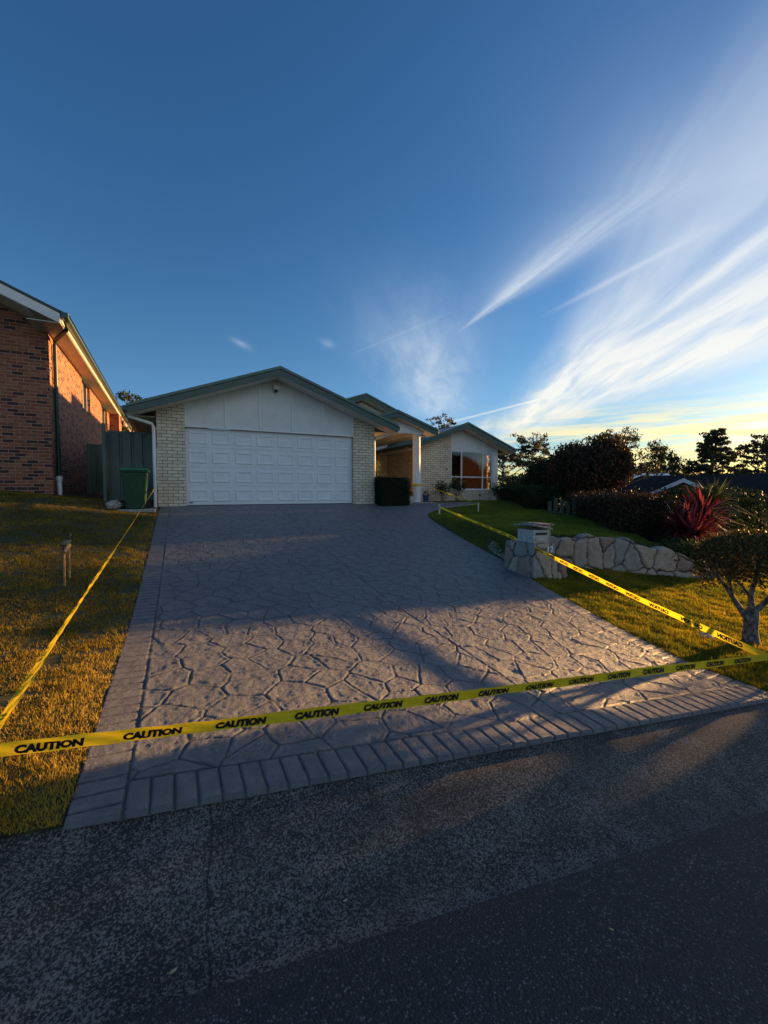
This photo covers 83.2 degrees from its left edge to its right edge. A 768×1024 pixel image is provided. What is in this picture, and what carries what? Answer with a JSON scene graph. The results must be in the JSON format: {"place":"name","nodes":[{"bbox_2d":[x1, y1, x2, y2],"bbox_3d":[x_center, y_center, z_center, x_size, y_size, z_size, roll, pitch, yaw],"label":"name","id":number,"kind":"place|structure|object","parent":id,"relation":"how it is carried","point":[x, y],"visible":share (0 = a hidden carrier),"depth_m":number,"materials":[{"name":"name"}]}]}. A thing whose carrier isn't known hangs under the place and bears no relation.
{"place":"outdoors","nodes":[
{"label":"outdoors","id":0,"kind":"place"},
{"bbox_2d":[0,493,767,838],"bbox_3d":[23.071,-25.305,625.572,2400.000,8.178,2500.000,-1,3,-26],"label":"lawn ground","id":1,"kind":"structure","parent":0,"point":[54,661],"depth_m":4.70,"materials":[{"name":"green plant"}]},
{"bbox_2d":[0,280,131,494],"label":"brick house","id":2,"kind":"structure","parent":1,"relation":"on","point":[59,404],"depth_m":11.24,"materials":[{"name":"brown brick"}]},
{"bbox_2d":[82,382,86,410],"bbox_3d":[-11.379,-4.379,16.295,0.060,1.150,1.750,-1,3,-26],"label":"window","id":3,"kind":"structure","parent":2,"relation":"in","point":[84,389],"depth_m":16.77,"materials":[{"name":"white glass"}]},
{"bbox_2d":[101,406,104,422],"bbox_3d":[-13.699,-4.593,20.944,0.060,1.150,2.150,-1,3,-26],"label":"window","id":4,"kind":"structure","parent":2,"relation":"in","point":[102,411],"depth_m":21.42,"materials":[{"name":"white glass"}]},
{"bbox_2d":[61,534,71,586],"bbox_3d":[-4.009,0.622,5.471,0.100,0.666,0.365,-1,3,-26],"label":"water meter","id":5,"kind":"object","parent":1,"relation":"on","point":[66,545],"visible":0.94,"depth_m":5.41,"materials":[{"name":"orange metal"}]},
{"bbox_2d":[0,489,158,835],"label":"side lawn grass","id":6,"kind":"structure","parent":1,"relation":"on","point":[56,537],"depth_m":4.06,"materials":[{"name":"green plant"}]},
{"bbox_2d":[87,444,103,493],"bbox_3d":[-10.532,-1.556,16.392,1.175,2.000,0.075,-1,3,-26],"label":"steel fence","id":7,"kind":"object","parent":1,"relation":"on","point":[95,468],"visible":0.44,"depth_m":16.22,"materials":[{"name":"green metal"}]},
{"bbox_2d":[101,423,120,501],"bbox_3d":[-8.870,-1.340,14.527,0.070,2.140,8.000,-1,3,-26],"label":"steel fence","id":8,"kind":"object","parent":1,"relation":"on","point":[105,464],"visible":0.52,"depth_m":10.98,"materials":[{"name":"green metal"}]},
{"bbox_2d":[105,500,122,508],"bbox_3d":[-6.340,-0.166,10.143,0.379,0.245,0.236,-1,3,-26],"label":"rock","id":9,"kind":"object","parent":1,"relation":"on","point":[115,504],"visible":0.84,"depth_m":10.06,"materials":[{"name":"stone"}]},
{"bbox_2d":[115,389,144,431],"bbox_3d":[-14.961,-3.508,25.684,3.850,7.458,4.014,-1,3,-26],"label":"gum tree","id":10,"kind":"object","parent":1,"relation":"on","point":[128,397],"visible":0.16,"depth_m":25.35,"materials":[{"name":"green plant"}]},
{"bbox_2d":[107,430,157,500],"bbox_3d":[-6.723,-1.170,11.599,1.125,1.970,0.075,-1,3,-26],"label":"steel fence","id":11,"kind":"object","parent":1,"relation":"on","point":[127,449],"visible":0.64,"depth_m":11.51,"materials":[{"name":"green metal"}]},
{"bbox_2d":[117,508,156,512],"bbox_3d":[-6.085,-0.044,10.579,0.939,0.075,1.248,-1,3,-26],"label":"concrete pad","id":12,"kind":"object","parent":1,"relation":"on","point":[146,510],"visible":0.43,"depth_m":10.11,"materials":[{"name":"grey concrete"}]},
{"bbox_2d":[119,468,149,508],"bbox_3d":[-5.972,-0.557,10.395,0.609,1.013,0.750,-1,3,-26],"label":"wheelie bin","id":13,"kind":"object","parent":12,"relation":"on","point":[135,482],"visible":0.98,"depth_m":10.14,"materials":[{"name":"green plastic"}]},
{"bbox_2d":[122,366,515,506],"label":"brick house","id":14,"kind":"structure","parent":1,"relation":"on","point":[287,436],"depth_m":12.72,"materials":[{"name":"beige brick"}]},
{"bbox_2d":[0,488,154,728],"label":"caution tape","id":15,"kind":"object","parent":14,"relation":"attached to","point":[19,693],"visible":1,"depth_m":2.35,"materials":[{"name":"yellow plastic"}]},
{"bbox_2d":[185,427,351,505],"bbox_3d":[-3.165,-1.258,12.647,4.800,2.106,0.060,-1,3,-26],"label":"garage door","id":16,"kind":"structure","parent":14,"relation":"in","point":[224,467],"depth_m":12.50,"materials":[{"name":"metal"}]},
{"bbox_2d":[409,491,413,501],"bbox_3d":[0.910,-0.548,14.973,0.252,0.406,0.265,-1,3,-26],"label":"plant pot","id":17,"kind":"object","parent":14,"relation":"on","point":[411,497],"visible":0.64,"depth_m":14.90,"materials":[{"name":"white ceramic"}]},
{"bbox_2d":[422,490,428,501],"bbox_3d":[1.468,-0.579,15.251,0.232,0.444,0.240,1,3,11],"label":"plant pot","id":18,"kind":"object","parent":14,"relation":"on","point":[425,498],"visible":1,"depth_m":15.18,"materials":[{"name":"blue ceramic"}]},
{"bbox_2d":[421,484,477,503],"bbox_3d":[2.134,-0.628,14.499,2.225,0.676,0.044,2,3,39],"label":"caution tape","id":19,"kind":"object","parent":14,"relation":"attached to","point":[451,494],"visible":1,"depth_m":14.38,"materials":[{"name":"yellow plastic"}]},
{"bbox_2d":[450,450,492,490],"bbox_3d":[3.746,-1.768,18.737,2.320,1.684,0.385,-1,3,-26],"label":"window","id":20,"kind":"structure","parent":14,"relation":"in","point":[473,465],"depth_m":18.93,"materials":[{"name":"white glass"}]},
{"bbox_2d":[376,460,381,476],"bbox_3d":[-0.295,-1.054,15.015,0.511,1.488,0.622,-1,3,-26],"label":"tall shrub","id":21,"kind":"object","parent":1,"relation":"on","point":[378,468],"visible":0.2,"depth_m":14.89,"materials":[{"name":"green plant"}]},
{"bbox_2d":[426,413,456,428],"bbox_3d":[4.314,-3.558,33.354,4.248,7.844,3.972,-1,3,-26],"label":"gum tree","id":22,"kind":"object","parent":1,"relation":"on","point":[449,420],"visible":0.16,"depth_m":33.10,"materials":[{"name":"green plant"}]},
{"bbox_2d":[432,479,453,500],"bbox_3d":[2.399,-0.807,17.220,0.801,1.055,0.858,-1,3,-26],"label":"rose bush","id":23,"kind":"object","parent":1,"relation":"on","point":[443,487],"visible":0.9,"depth_m":17.12,"materials":[{"name":"green plant"}]},
{"bbox_2d":[449,477,466,500],"bbox_3d":[2.993,-0.892,17.493,0.702,1.199,0.597,0,3,-9],"label":"rose bush","id":24,"kind":"object","parent":1,"relation":"on","point":[455,484],"visible":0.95,"depth_m":17.40,"materials":[{"name":"green plant"}]},
{"bbox_2d":[489,481,506,499],"bbox_3d":[4.838,-0.867,18.354,0.798,1.070,0.673,1,3,11],"label":"rose bush","id":25,"kind":"object","parent":1,"relation":"on","point":[497,487],"visible":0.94,"depth_m":18.29,"materials":[{"name":"green plant"}]},
{"bbox_2d":[488,451,530,486],"bbox_3d":[7.101,-1.488,26.863,4.600,5.307,3.517,0,3,10],"label":"gum tree","id":26,"kind":"object","parent":1,"relation":"on","point":[511,460],"visible":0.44,"depth_m":26.59,"materials":[{"name":"green plant"}]},
{"bbox_2d":[498,475,523,496],"bbox_3d":[7.210,-0.258,23.024,2.923,3.612,2.799,-1,3,-26],"label":"dense tree","id":27,"kind":"object","parent":1,"relation":"on","point":[514,482],"visible":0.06,"depth_m":22.77,"materials":[{"name":"green plant"}]},
{"bbox_2d":[498,432,553,481],"bbox_3d":[9.880,-2.026,28.136,4.348,6.269,4.685,-1,3,-26],"label":"gum tree","id":28,"kind":"object","parent":1,"relation":"on","point":[536,445],"visible":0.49,"depth_m":28.03,"materials":[{"name":"green plant"}]},
{"bbox_2d":[498,483,562,510],"bbox_3d":[5.557,-0.353,16.667,1.591,1.472,3.539,0,3,-2],"label":"boundary hedge","id":29,"kind":"object","parent":1,"relation":"on","point":[534,496],"visible":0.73,"depth_m":15.29,"materials":[{"name":"green plant"}]},
{"bbox_2d":[504,522,567,578],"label":"mailbox pillar","id":30,"kind":"structure","parent":1,"relation":"on","point":[523,556],"depth_m":7.59,"materials":[{"name":"stone"}]},
{"bbox_2d":[521,456,562,499],"bbox_3d":[7.161,-0.489,18.623,2.366,3.778,2.623,0,3,9],"label":"dense tree","id":31,"kind":"object","parent":1,"relation":"on","point":[534,472],"visible":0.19,"depth_m":18.18,"materials":[{"name":"green plant"}]},
{"bbox_2d":[429,500,661,554],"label":"lawn grass","id":32,"kind":"structure","parent":1,"relation":"on","point":[519,515],"depth_m":11.15,"materials":[{"name":"green plant"}]},
{"bbox_2d":[548,498,586,515],"bbox_3d":[5.524,-0.058,12.992,1.130,0.720,0.022,1,3,25],"label":"timber fence","id":33,"kind":"object","parent":1,"relation":"on","point":[561,507],"visible":0.44,"depth_m":13.05,"materials":[{"name":"grey wood"}]},
{"bbox_2d":[541,430,639,502],"bbox_3d":[7.517,-0.648,15.854,3.394,4.749,3.126,-3,4,-44],"label":"dense tree","id":34,"kind":"object","parent":1,"relation":"on","point":[600,463],"visible":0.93,"depth_m":14.96,"materials":[{"name":"green plant"}]},
{"bbox_2d":[559,483,685,541],"bbox_3d":[6.361,0.143,12.122,2.016,1.860,4.577,0,3,7],"label":"boundary hedge","id":35,"kind":"object","parent":1,"relation":"on","point":[634,511],"visible":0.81,"depth_m":10.38,"materials":[{"name":"green plant"}]},
{"bbox_2d":[583,426,666,483],"bbox_3d":[12.917,-1.725,24.058,4.916,6.040,4.605,-1,3,-26],"label":"gum tree","id":36,"kind":"object","parent":1,"relation":"on","point":[634,438],"visible":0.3,"depth_m":23.10,"materials":[{"name":"green plant"}]},
{"bbox_2d":[550,533,720,578],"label":"stone retaining wall","id":37,"kind":"structure","parent":1,"relation":"on","point":[589,551],"depth_m":8.48,"materials":[{"name":"stone"}]},
{"bbox_2d":[633,473,668,478],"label":"metal roofed house","id":38,"kind":"structure","parent":1,"relation":"on","point":[651,474],"depth_m":35.36,"materials":[{"name":"beige paint"}]},
{"bbox_2d":[637,441,685,474],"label":"tree","id":39,"kind":"object","parent":1,"relation":"on","point":[662,457],"visible":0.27,"depth_m":41.27,"materials":[{"name":"green plant"}]},
{"bbox_2d":[652,531,705,575],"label":"border shrubs","id":40,"kind":"object","parent":1,"relation":"on","point":[678,546],"visible":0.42,"depth_m":8.68,"materials":[{"name":"green plant"}]},
{"bbox_2d":[664,458,700,474],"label":"gum tree","id":41,"kind":"object","parent":1,"relation":"on","point":[684,467],"visible":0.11,"depth_m":43.80,"materials":[{"name":"green plant"}]},
{"bbox_2d":[649,498,724,549],"bbox_3d":[6.654,0.466,9.511,1.709,1.571,1.774,-1,3,-26],"label":"cordyline","id":42,"kind":"object","parent":1,"relation":"on","point":[687,524],"visible":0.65,"depth_m":9.32,"materials":[{"name":"red plant"}]},
{"bbox_2d":[616,471,767,528],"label":"tiled house","id":43,"kind":"structure","parent":1,"relation":"on","point":[755,481],"depth_m":26.64,"materials":[{"name":"tile"}]},
{"bbox_2d":[698,632,714,638],"bbox_3d":[3.866,1.482,5.191,0.288,0.069,0.173,-2,3,-37],"label":"rock","id":44,"kind":"object","parent":1,"relation":"on","point":[705,635],"visible":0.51,"depth_m":5.13,"materials":[{"name":"stone"}]},
{"bbox_2d":[651,482,767,536],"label":"garden hedge","id":45,"kind":"object","parent":1,"relation":"on","point":[752,501],"visible":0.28,"depth_m":13.71,"materials":[{"name":"green plant"}]},
{"bbox_2d":[677,428,747,474],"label":"gum tree","id":46,"kind":"object","parent":1,"relation":"on","point":[714,454],"visible":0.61,"depth_m":42.99,"materials":[{"name":"green plant"}]},
{"bbox_2d":[676,482,749,540],"bbox_3d":[7.432,0.171,10.097,1.729,1.835,1.663,-1,3,-26],"label":"cordyline","id":47,"kind":"object","parent":1,"relation":"on","point":[699,501],"visible":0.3,"depth_m":9.96,"materials":[{"name":"red plant"}]},
{"bbox_2d":[683,478,753,520],"bbox_3d":[8.726,0.068,11.435,1.693,2.012,1.811,-1,3,-26],"label":"yucca","id":48,"kind":"object","parent":1,"relation":"on","point":[715,493],"visible":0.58,"depth_m":11.31,"materials":[{"name":"green plant"}]},
{"bbox_2d":[689,527,767,645],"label":"clipped tree","id":49,"kind":"object","parent":1,"relation":"on","point":[725,546],"visible":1,"depth_m":4.97,"materials":[{"name":"green plant"}]},
{"bbox_2d":[705,526,767,578],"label":"garden shrubs","id":50,"kind":"object","parent":1,"relation":"on","point":[738,562],"depth_m":10.04,"materials":[{"name":"green plant"}]},
{"bbox_2d":[726,433,767,473],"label":"gum tree","id":51,"kind":"object","parent":1,"relation":"on","point":[762,446],"visible":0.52,"depth_m":39.25,"materials":[{"name":"green plant"}]},
{"bbox_2d":[0,0,767,488],"label":"sky","id":52,"kind":"structure","parent":0,"point":[504,218],"materials":[{"name":"blue"}]},
{"bbox_2d":[62,502,767,830],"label":"driveway","id":53,"kind":"structure","parent":0,"point":[244,610],"depth_m":3.92,"materials":[{"name":"concrete"}]},
{"bbox_2d":[374,475,410,505],"bbox_3d":[0.214,-0.604,14.044,1.190,1.154,0.904,-1,3,-26],"label":"box hedge","id":54,"kind":"object","parent":53,"relation":"on","point":[391,491],"visible":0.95,"depth_m":13.73,"materials":[{"name":"green plant"}]},
{"bbox_2d":[99,811,767,1023],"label":"road","id":55,"kind":"structure","parent":0,"point":[685,941],"depth_m":1.57,"materials":[{"name":"grey asphalt"}]},
{"bbox_2d":[0,702,767,1023],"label":"concrete gutter","id":56,"kind":"object","parent":55,"relation":"on","point":[103,922],"visible":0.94,"depth_m":1.97,"materials":[{"name":"grey concrete"}]},
{"bbox_2d":[489,541,504,558],"bbox_3d":[2.425,0.816,8.908,0.185,0.323,1.047,-1,3,-13],"label":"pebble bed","id":57,"kind":"object","parent":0,"point":[495,550],"visible":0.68,"depth_m":9.10,"materials":[{"name":"grey gravel"}]},
{"bbox_2d":[531,566,767,691],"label":"lawn grass","id":58,"kind":"structure","parent":0,"point":[650,588],"depth_m":6.12,"materials":[{"name":"green plant"}]},
{"bbox_3d":[3.470,1.412,3.866,0.038,0.520,0.038,-1,3,-26],"label":"stake","id":59,"kind":"object","parent":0,"visible":0},
{"bbox_2d":[0,654,767,756],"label":"caution tape","id":60,"kind":"object","parent":59,"relation":"attached to","point":[62,742],"visible":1,"depth_m":2.23,"materials":[{"name":"yellow plastic"}]},
{"bbox_3d":[1.606,-0.030,12.546,0.038,0.410,0.038,-1,3,-26],"label":"stake","id":61,"kind":"object","parent":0,"visible":0},
{"bbox_2d":[440,507,767,654],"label":"caution tape","id":62,"kind":"object","parent":61,"relation":"attached to","point":[728,639],"visible":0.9,"depth_m":4.90,"materials":[{"name":"yellow plastic"}]}
]}

